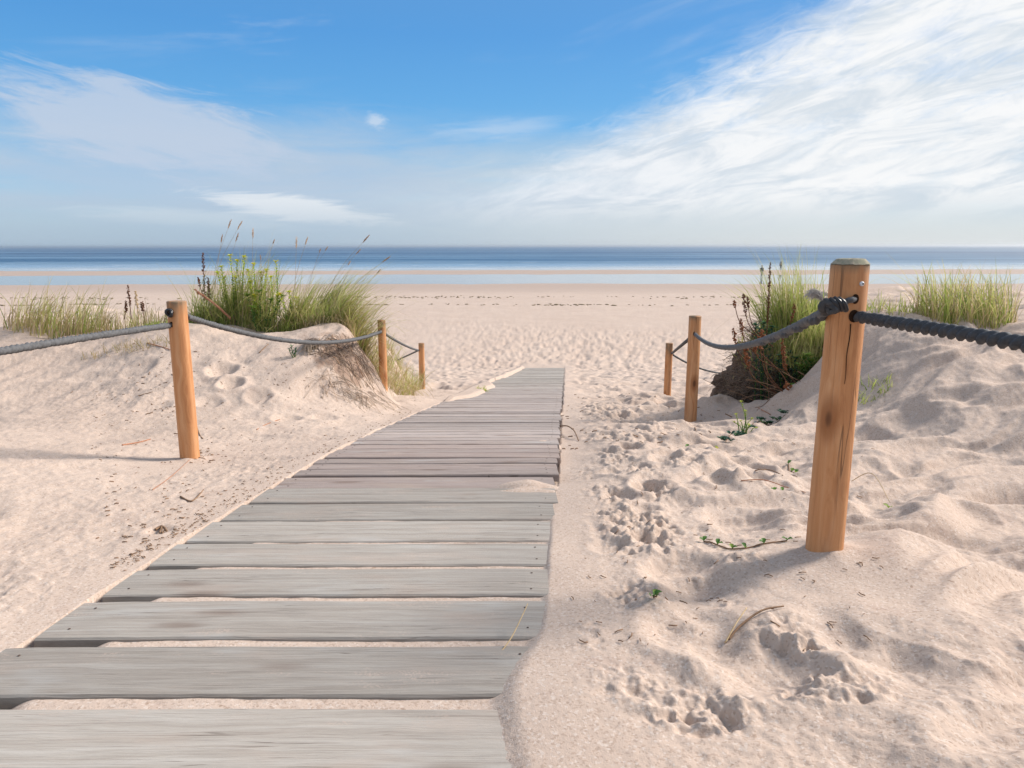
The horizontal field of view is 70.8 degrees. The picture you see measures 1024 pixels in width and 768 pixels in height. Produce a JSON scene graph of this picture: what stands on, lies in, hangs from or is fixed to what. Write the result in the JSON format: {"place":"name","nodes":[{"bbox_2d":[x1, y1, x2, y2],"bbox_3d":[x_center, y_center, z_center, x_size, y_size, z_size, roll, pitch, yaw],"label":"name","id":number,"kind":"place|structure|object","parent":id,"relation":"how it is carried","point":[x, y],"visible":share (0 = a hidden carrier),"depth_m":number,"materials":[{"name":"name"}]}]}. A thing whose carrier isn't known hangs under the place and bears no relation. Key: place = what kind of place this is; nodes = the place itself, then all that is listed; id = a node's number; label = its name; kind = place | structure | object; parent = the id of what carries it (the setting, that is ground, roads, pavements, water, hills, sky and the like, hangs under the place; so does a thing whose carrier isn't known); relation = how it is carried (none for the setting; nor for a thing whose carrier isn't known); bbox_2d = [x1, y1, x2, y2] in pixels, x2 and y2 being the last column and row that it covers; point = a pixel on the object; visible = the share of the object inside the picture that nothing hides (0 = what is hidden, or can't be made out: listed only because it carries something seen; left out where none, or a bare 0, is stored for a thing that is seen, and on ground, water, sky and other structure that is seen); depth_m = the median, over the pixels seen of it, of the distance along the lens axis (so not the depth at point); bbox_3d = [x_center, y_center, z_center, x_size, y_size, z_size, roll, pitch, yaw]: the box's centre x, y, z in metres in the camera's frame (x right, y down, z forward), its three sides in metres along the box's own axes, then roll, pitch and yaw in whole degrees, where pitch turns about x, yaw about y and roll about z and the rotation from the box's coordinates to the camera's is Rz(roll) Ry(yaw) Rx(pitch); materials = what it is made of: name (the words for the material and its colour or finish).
{"place":"outdoors","nodes":[
{"label":"outdoors","id":0,"kind":"place"},
{"bbox_2d":[0,269,1023,767],"bbox_3d":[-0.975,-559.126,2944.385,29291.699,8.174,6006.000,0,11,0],"label":"sand","id":1,"kind":"structure","parent":0,"point":[926,671],"depth_m":3.20,"materials":[{"name":"beige sand"}]},
{"bbox_2d":[0,277,125,338],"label":"grass tussock","id":2,"kind":"object","parent":1,"relation":"on","point":[68,326],"depth_m":7.81,"materials":[{"name":"green plant"}]},
{"bbox_2d":[81,333,169,359],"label":"grass tussock","id":3,"kind":"object","parent":1,"relation":"on","point":[126,345],"depth_m":7.15,"materials":[{"name":"plant"}]},
{"bbox_2d":[124,300,127,319],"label":"dead flower stalk","id":4,"kind":"object","parent":1,"relation":"on","point":[126,309],"visible":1,"depth_m":7.98,"materials":[{"name":"brown plant"}]},
{"bbox_2d":[127,285,131,317],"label":"dead flower stalk","id":5,"kind":"object","parent":1,"relation":"on","point":[129,298],"visible":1,"depth_m":7.96,"materials":[{"name":"brown plant"}]},
{"bbox_2d":[94,302,167,330],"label":"grass tussock","id":6,"kind":"object","parent":1,"relation":"on","point":[134,324],"depth_m":8.04,"materials":[{"name":"plant"}]},
{"bbox_2d":[134,291,138,318],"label":"dead flower stalk","id":7,"kind":"object","parent":1,"relation":"on","point":[136,300],"visible":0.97,"depth_m":7.96,"materials":[{"name":"plant"}]},
{"bbox_2d":[122,439,150,445],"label":"twig","id":8,"kind":"object","parent":1,"relation":"on","point":[135,442],"visible":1,"depth_m":4.87,"materials":[{"name":"brown wood"}]},
{"bbox_2d":[140,301,144,316],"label":"dead flower stalk","id":9,"kind":"object","parent":1,"relation":"on","point":[142,304],"visible":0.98,"depth_m":8.03,"materials":[{"name":"brown plant"}]},
{"bbox_2d":[140,319,167,325],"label":"grass tussock","id":10,"kind":"object","parent":1,"relation":"on","point":[158,322],"depth_m":7.65,"materials":[{"name":"green plant"}]},
{"bbox_2d":[154,525,167,533],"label":"twig","id":11,"kind":"object","parent":1,"relation":"on","point":[160,527],"visible":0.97,"depth_m":2.90,"materials":[{"name":"brown wood"}]},
{"bbox_2d":[152,462,186,489],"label":"twig","id":12,"kind":"object","parent":1,"relation":"on","point":[168,478],"visible":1,"depth_m":3.76,"materials":[{"name":"brown wood"}]},
{"bbox_2d":[166,300,199,458],"bbox_3d":[-2.023,0.154,4.469,0.117,1.337,0.120,0,11,0],"label":"fence post","id":13,"kind":"object","parent":1,"relation":"on","point":[183,384],"visible":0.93,"depth_m":4.39,"materials":[{"name":"brown wood"}]},
{"bbox_2d":[0,323,171,355],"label":"rope","id":14,"kind":"object","parent":13,"relation":"attached to","point":[30,346],"visible":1,"depth_m":3.47,"materials":[{"name":"grey fabric"}]},
{"bbox_2d":[164,308,173,317],"bbox_3d":[-2.039,-0.422,4.285,0.048,0.056,0.034,0,11,0],"label":"rope knot","id":15,"kind":"object","parent":13,"relation":"attached to","point":[171,311],"visible":1,"depth_m":4.28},
{"bbox_2d":[188,314,381,344],"bbox_3d":[-1.737,-0.504,6.320,0.042,0.580,3.885,1,11,7],"label":"rope","id":16,"kind":"object","parent":13,"relation":"attached to","point":[195,319],"visible":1,"depth_m":5.48,"materials":[{"name":"grey fabric"}]},
{"bbox_2d":[179,489,203,501],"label":"twig","id":17,"kind":"object","parent":1,"relation":"on","point":[182,497],"visible":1,"depth_m":3.33,"materials":[{"name":"brown wood"}]},
{"bbox_2d":[188,307,217,323],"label":"grass tussock","id":18,"kind":"object","parent":1,"relation":"on","point":[216,320],"depth_m":8.08,"materials":[{"name":"green plant"}]},
{"bbox_2d":[201,253,205,313],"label":"dead flower stalk","id":19,"kind":"object","parent":1,"relation":"on","point":[203,265],"visible":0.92,"depth_m":8.05,"materials":[{"name":"brown plant"}]},
{"bbox_2d":[206,277,210,304],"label":"dead flower stalk","id":20,"kind":"object","parent":1,"relation":"on","point":[208,284],"visible":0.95,"depth_m":8.09,"materials":[{"name":"brown plant"}]},
{"bbox_2d":[155,219,264,332],"bbox_3d":[-3.366,-0.952,8.242,1.630,1.839,1.714,-4,12,-21],"label":"grass tussock","id":21,"kind":"object","parent":1,"relation":"on","point":[220,316],"depth_m":8.10,"materials":[{"name":"plant"}]},
{"bbox_2d":[194,289,230,318],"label":"dead branch","id":22,"kind":"object","parent":1,"relation":"on","point":[215,304],"visible":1,"depth_m":7.91,"materials":[{"name":"brown wood"}]},
{"bbox_2d":[135,227,312,328],"bbox_3d":[-3.108,-0.965,8.263,1.838,1.714,1.533,0,11,0],"label":"grass tussock","id":23,"kind":"object","parent":1,"relation":"on","point":[245,313],"depth_m":8.15,"materials":[{"name":"plant"}]},
{"bbox_2d":[214,254,247,324],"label":"leafy plant","id":24,"kind":"object","parent":1,"relation":"on","point":[234,280],"visible":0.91,"depth_m":8.09,"materials":[{"name":"green plant"}]},
{"bbox_2d":[245,262,269,327],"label":"leafy plant","id":25,"kind":"object","parent":1,"relation":"on","point":[255,300],"visible":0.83,"depth_m":8.10,"materials":[{"name":"green plant"}]},
{"bbox_2d":[244,290,286,332],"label":"leafy plant","id":26,"kind":"object","parent":1,"relation":"on","point":[252,306],"visible":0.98,"depth_m":8.02,"materials":[{"name":"green plant"}]},
{"bbox_2d":[233,313,309,332],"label":"grass tussock","id":27,"kind":"object","parent":1,"relation":"on","point":[279,329],"depth_m":8.07,"materials":[{"name":"green plant"}]},
{"bbox_2d":[268,260,281,327],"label":"leafy plant","id":28,"kind":"object","parent":1,"relation":"on","point":[277,299],"visible":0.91,"depth_m":8.05,"materials":[{"name":"green plant"}]},
{"bbox_2d":[0,368,564,767],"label":"boardwalk","id":29,"kind":"structure","parent":1,"relation":"on","point":[441,471],"depth_m":2.06,"materials":[{"name":"grey wood"}]},
{"bbox_2d":[502,603,527,649],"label":"twig","id":30,"kind":"object","parent":29,"relation":"on","point":[515,628],"visible":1,"depth_m":1.94,"materials":[{"name":"plant"}]},
{"bbox_2d":[277,290,299,328],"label":"leafy plant","id":31,"kind":"object","parent":1,"relation":"on","point":[289,291],"visible":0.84,"depth_m":8.05,"materials":[{"name":"green plant"}]},
{"bbox_2d":[287,344,297,356],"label":"leafy plant","id":32,"kind":"object","parent":1,"relation":"on","point":[294,354],"visible":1,"depth_m":7.01,"materials":[{"name":"green plant"}]},
{"bbox_2d":[246,236,364,331],"bbox_3d":[-2.337,-0.979,8.284,1.416,1.421,2.023,0,11,0],"label":"grass tussock","id":33,"kind":"object","parent":1,"relation":"on","point":[303,306],"depth_m":8.14,"materials":[{"name":"plant"}]},
{"bbox_2d":[297,338,327,357],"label":"root tuft","id":34,"kind":"object","parent":1,"relation":"on","point":[309,350],"visible":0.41,"depth_m":7.13,"materials":[{"name":"beige plant"}]},
{"bbox_2d":[300,300,363,348],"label":"grass tussock","id":35,"kind":"object","parent":1,"relation":"on","point":[347,324],"depth_m":7.93,"materials":[{"name":"green plant"}]},
{"bbox_2d":[305,235,369,315],"bbox_3d":[-1.990,-1.207,8.554,0.932,1.122,0.614,-6,12,-27],"label":"grass tussock","id":36,"kind":"object","parent":1,"relation":"on","point":[327,298],"depth_m":8.50,"materials":[{"name":"plant"}]},
{"bbox_2d":[298,331,386,394],"bbox_3d":[-1.711,-0.301,8.340,0.776,0.886,3.195,0,11,0],"label":"root tangle","id":37,"kind":"object","parent":1,"relation":"on","point":[354,355],"visible":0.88,"depth_m":7.35,"materials":[{"name":"brown plant"}]},
{"bbox_2d":[282,251,418,358],"bbox_3d":[-1.735,-0.819,8.123,1.687,1.366,1.301,0,11,0],"label":"grass tussock","id":38,"kind":"object","parent":1,"relation":"on","point":[345,304],"depth_m":8.09,"materials":[{"name":"plant"}]},
{"bbox_2d":[304,370,410,414],"bbox_3d":[-1.476,0.029,7.754,0.928,0.685,2.459,0,11,0],"label":"dry grass slip","id":39,"kind":"object","parent":1,"relation":"on","point":[359,390],"visible":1,"depth_m":6.89,"materials":[{"name":"beige plant"}]},
{"bbox_2d":[363,340,394,395],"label":"grass tussock","id":40,"kind":"object","parent":1,"relation":"on","point":[375,365],"depth_m":8.33,"materials":[{"name":"green plant"}]},
{"bbox_2d":[377,320,387,391],"bbox_3d":[-1.500,-0.138,8.372,0.100,1.219,0.095,0,11,0],"label":"fence post","id":41,"kind":"object","parent":1,"relation":"on","point":[382,349],"visible":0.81,"depth_m":8.30,"materials":[{"name":"brown wood"}]},
{"bbox_2d":[386,333,418,350],"bbox_3d":[-1.528,-0.574,10.305,0.035,0.778,3.908,0,11,-2],"label":"rope","id":42,"kind":"object","parent":41,"relation":"attached to","point":[399,342],"visible":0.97,"depth_m":9.79,"materials":[{"name":"grey fabric"}]},
{"bbox_2d":[0,295,781,305],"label":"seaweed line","id":43,"kind":"object","parent":1,"relation":"on","point":[421,297],"visible":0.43,"depth_m":59.23,"materials":[{"name":"brown plant"}]},
{"bbox_2d":[356,299,433,397],"bbox_3d":[-1.446,-0.217,8.747,0.955,1.666,1.065,6,12,27],"label":"grass tussock","id":44,"kind":"object","parent":1,"relation":"on","point":[391,368],"depth_m":8.67,"materials":[{"name":"green plant"}]},
{"bbox_2d":[373,341,438,396],"bbox_3d":[-1.483,0.000,9.611,1.206,1.318,1.300,0,11,0],"label":"grass tussock","id":45,"kind":"object","parent":1,"relation":"on","point":[409,390],"depth_m":9.72,"materials":[{"name":"plant"}]},
{"bbox_2d":[386,326,440,389],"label":"grass tussock","id":46,"kind":"object","parent":1,"relation":"on","point":[391,350],"depth_m":11.04,"materials":[{"name":"plant"}]},
{"bbox_2d":[418,343,424,388],"bbox_3d":[-1.547,-0.056,12.409,0.104,1.312,0.106,0,11,0],"label":"fence post","id":47,"kind":"object","parent":1,"relation":"on","point":[421,358],"visible":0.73,"depth_m":12.31,"materials":[{"name":"brown wood"}]},
{"bbox_2d":[71,339,882,651],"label":"plant litter","id":48,"kind":"object","parent":1,"relation":"on","point":[349,441],"visible":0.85,"depth_m":3.18,"materials":[{"name":"brown plant"}]},
{"bbox_2d":[560,425,578,440],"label":"twig","id":49,"kind":"object","parent":1,"relation":"on","point":[571,428],"visible":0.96,"depth_m":5.58,"materials":[{"name":"wood"}]},
{"bbox_2d":[649,589,661,597],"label":"creeping plant","id":50,"kind":"object","parent":1,"relation":"on","point":[656,591],"visible":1,"depth_m":2.09,"materials":[{"name":"green plant"}]},
{"bbox_2d":[664,343,672,395],"bbox_3d":[2.256,0.075,10.450,0.109,1.352,0.109,0,11,0],"label":"fence post","id":51,"kind":"object","parent":1,"relation":"on","point":[668,369],"visible":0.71,"depth_m":10.35,"materials":[{"name":"brown wood"}]},
{"bbox_2d":[673,354,720,373],"bbox_3d":[3.281,-0.341,11.388,2.711,0.562,0.034,-11,15,-44],"label":"rope","id":52,"kind":"object","parent":51,"relation":"attached to","point":[684,361],"visible":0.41,"depth_m":10.99,"materials":[{"name":"grey fabric"}]},
{"bbox_2d":[684,315,700,421],"bbox_3d":[1.684,0.035,6.748,0.116,1.354,0.123,0,11,0],"label":"fence post","id":53,"kind":"object","parent":1,"relation":"on","point":[692,377],"visible":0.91,"depth_m":6.67,"materials":[{"name":"brown wood"}]},
{"bbox_2d":[671,338,687,353],"bbox_3d":[1.972,-0.431,8.512,0.037,0.692,3.624,2,11,10],"label":"rope","id":54,"kind":"object","parent":53,"relation":"attached to","point":[682,344],"visible":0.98,"depth_m":7.99,"materials":[{"name":"grey fabric"}]},
{"bbox_2d":[724,607,746,642],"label":"twig","id":55,"kind":"object","parent":1,"relation":"on","point":[727,638],"visible":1,"depth_m":1.92,"materials":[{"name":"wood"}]},
{"bbox_2d":[733,400,757,435],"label":"leafy plant","id":56,"kind":"object","parent":1,"relation":"on","point":[746,429],"visible":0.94,"depth_m":5.48,"materials":[{"name":"green plant"}]},
{"bbox_2d":[733,300,758,337],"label":"dead flower stalk","id":57,"kind":"object","parent":1,"relation":"on","point":[734,301],"visible":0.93,"depth_m":6.60,"materials":[{"name":"brown plant"}]},
{"bbox_2d":[700,536,792,549],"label":"creeping plant","id":58,"kind":"object","parent":1,"relation":"on","point":[732,546],"visible":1,"depth_m":2.55,"materials":[{"name":"green plant"}]},
{"bbox_2d":[717,409,788,441],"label":"creeping plant","id":59,"kind":"object","parent":1,"relation":"on","point":[735,433],"visible":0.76,"depth_m":5.99,"materials":[{"name":"green plant"}]},
{"bbox_2d":[728,605,783,639],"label":"twig","id":60,"kind":"object","parent":1,"relation":"on","point":[743,623],"visible":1,"depth_m":1.93,"materials":[{"name":"brown wood"}]},
{"bbox_2d":[746,296,772,346],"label":"dead flower stalk","id":61,"kind":"object","parent":1,"relation":"on","point":[748,303],"visible":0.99,"depth_m":6.64,"materials":[{"name":"brown plant"}]},
{"bbox_2d":[703,309,824,416],"bbox_3d":[2.885,0.127,7.346,2.554,1.847,1.740,-9,14,-38],"label":"root mound","id":62,"kind":"object","parent":1,"relation":"on","point":[735,380],"visible":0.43,"depth_m":7.07,"materials":[{"name":"soil"}]},
{"bbox_2d":[732,328,756,370],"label":"dead flower stalk","id":63,"kind":"object","parent":62,"relation":"on","point":[734,336],"visible":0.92,"depth_m":6.54,"materials":[{"name":"brown plant"}]},
{"bbox_2d":[739,318,758,356],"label":"dead flower stalk","id":64,"kind":"object","parent":62,"relation":"on","point":[741,326],"visible":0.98,"depth_m":6.57,"materials":[{"name":"brown plant"}]},
{"bbox_2d":[741,293,766,344],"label":"dead flower stalk","id":65,"kind":"object","parent":62,"relation":"on","point":[744,306],"visible":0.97,"depth_m":6.58,"materials":[{"name":"brown plant"}]},
{"bbox_2d":[743,348,776,392],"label":"dead flower stalk","id":66,"kind":"object","parent":62,"relation":"on","point":[746,356],"visible":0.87,"depth_m":6.32,"materials":[{"name":"brown plant"}]},
{"bbox_2d":[753,339,782,370],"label":"dead flower stalk","id":67,"kind":"object","parent":62,"relation":"on","point":[755,348],"visible":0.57,"depth_m":6.48,"materials":[{"name":"brown plant"}]},
{"bbox_2d":[766,262,771,334],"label":"dead flower stalk","id":68,"kind":"object","parent":62,"relation":"on","point":[769,295],"visible":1,"depth_m":6.66,"materials":[{"name":"brown plant"}]},
{"bbox_2d":[757,336,782,391],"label":"dead flower stalk","id":69,"kind":"object","parent":62,"relation":"on","point":[760,348],"visible":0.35,"depth_m":6.28,"materials":[{"name":"brown plant"}]},
{"bbox_2d":[759,329,782,390],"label":"dead flower stalk","id":70,"kind":"object","parent":62,"relation":"on","point":[761,334],"visible":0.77,"depth_m":6.30,"materials":[{"name":"brown plant"}]},
{"bbox_2d":[759,352,791,390],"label":"dead flower stalk","id":71,"kind":"object","parent":62,"relation":"on","point":[786,386],"visible":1,"depth_m":6.28,"materials":[{"name":"brown plant"}]},
{"bbox_2d":[672,245,881,405],"bbox_3d":[2.713,-0.507,7.239,2.274,1.875,1.837,0,11,0],"label":"grass tussock","id":72,"kind":"object","parent":62,"relation":"on","point":[779,315],"depth_m":7.06,"materials":[{"name":"green plant"}]},
{"bbox_2d":[756,330,802,372],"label":"grass tussock","id":73,"kind":"object","parent":62,"relation":"on","point":[776,345],"depth_m":6.92,"materials":[{"name":"green plant"}]},
{"bbox_2d":[780,338,796,383],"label":"dead flower stalk","id":74,"kind":"object","parent":62,"relation":"on","point":[783,353],"visible":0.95,"depth_m":6.30,"materials":[{"name":"brown plant"}]},
{"bbox_2d":[771,326,823,367],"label":"grass tussock","id":75,"kind":"object","parent":62,"relation":"on","point":[811,349],"depth_m":6.76,"materials":[{"name":"green plant"}]},
{"bbox_2d":[778,306,825,349],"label":"grass tussock","id":76,"kind":"object","parent":62,"relation":"on","point":[814,335],"depth_m":6.82,"materials":[{"name":"green plant"}]},
{"bbox_2d":[750,320,778,399],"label":"leafy plant","id":77,"kind":"object","parent":1,"relation":"on","point":[762,375],"visible":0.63,"depth_m":6.83,"materials":[{"name":"brown plant"}]},
{"bbox_2d":[741,479,805,492],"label":"twig","id":78,"kind":"object","parent":1,"relation":"on","point":[766,480],"visible":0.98,"depth_m":3.53,"materials":[{"name":"brown wood"}]},
{"bbox_2d":[773,350,801,389],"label":"leafy plant","id":79,"kind":"object","parent":1,"relation":"on","point":[780,366],"visible":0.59,"depth_m":6.78,"materials":[{"name":"green plant"}]},
{"bbox_2d":[790,303,795,324],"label":"dead flower stalk","id":80,"kind":"object","parent":1,"relation":"on","point":[792,317],"visible":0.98,"depth_m":6.79,"materials":[{"name":"brown plant"}]},
{"bbox_2d":[787,460,798,472],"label":"creeping plant","id":81,"kind":"object","parent":1,"relation":"on","point":[792,469],"visible":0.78,"depth_m":4.16,"materials":[{"name":"green plant"}]},
{"bbox_2d":[794,352,818,379],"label":"leafy plant","id":82,"kind":"object","parent":1,"relation":"on","point":[810,359],"visible":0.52,"depth_m":6.60,"materials":[{"name":"green plant"}]},
{"bbox_2d":[805,258,869,551],"bbox_3d":[1.040,0.253,2.337,0.122,1.304,0.119,0,11,0],"label":"fence post","id":83,"kind":"object","parent":1,"relation":"on","point":[836,413],"visible":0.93,"depth_m":2.27,"materials":[{"name":"brown wood"}]},
{"bbox_2d":[694,310,827,349],"bbox_3d":[1.324,-0.338,4.416,0.035,0.626,4.406,2,11,9],"label":"rope","id":84,"kind":"object","parent":83,"relation":"attached to","point":[802,322],"visible":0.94,"depth_m":3.15,"materials":[{"name":"grey fabric"}]},
{"bbox_2d":[758,288,856,345],"bbox_3d":[1.084,-0.233,2.716,0.175,0.323,1.211,2,11,13],"label":"rope knot","id":85,"kind":"object","parent":83,"relation":"attached to","point":[831,305],"visible":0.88,"depth_m":2.15,"materials":[{"name":"grey fabric"}]},
{"bbox_2d":[853,311,1023,352],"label":"rope","id":86,"kind":"object","parent":83,"relation":"attached to","point":[992,338],"visible":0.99,"depth_m":1.75,"materials":[{"name":"grey fabric"}]},
{"bbox_2d":[852,472,889,501],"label":"twig","id":87,"kind":"object","parent":1,"relation":"on","point":[876,478],"visible":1,"depth_m":3.41,"materials":[{"name":"plant"}]},
{"bbox_2d":[858,372,893,404],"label":"grass tussock","id":88,"kind":"object","parent":1,"relation":"on","point":[873,385],"depth_m":5.48,"materials":[{"name":"green plant"}]},
{"bbox_2d":[866,290,928,315],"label":"grass tussock","id":89,"kind":"object","parent":1,"relation":"on","point":[905,309],"depth_m":6.42,"materials":[{"name":"green plant"}]},
{"bbox_2d":[869,260,1023,328],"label":"grass tussock","id":90,"kind":"object","parent":1,"relation":"on","point":[981,309],"depth_m":6.26,"materials":[{"name":"green plant"}]},
{"bbox_2d":[0,245,1023,284],"bbox_3d":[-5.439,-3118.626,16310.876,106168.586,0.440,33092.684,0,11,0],"label":"sea","id":91,"kind":"structure","parent":0,"point":[370,258],"depth_m":211.96,"materials":[{"name":"liquid"}]},
{"bbox_2d":[0,0,1023,246],"label":"sky","id":92,"kind":"structure","parent":0,"point":[124,123],"materials":[{"name":"blue"}]}
]}

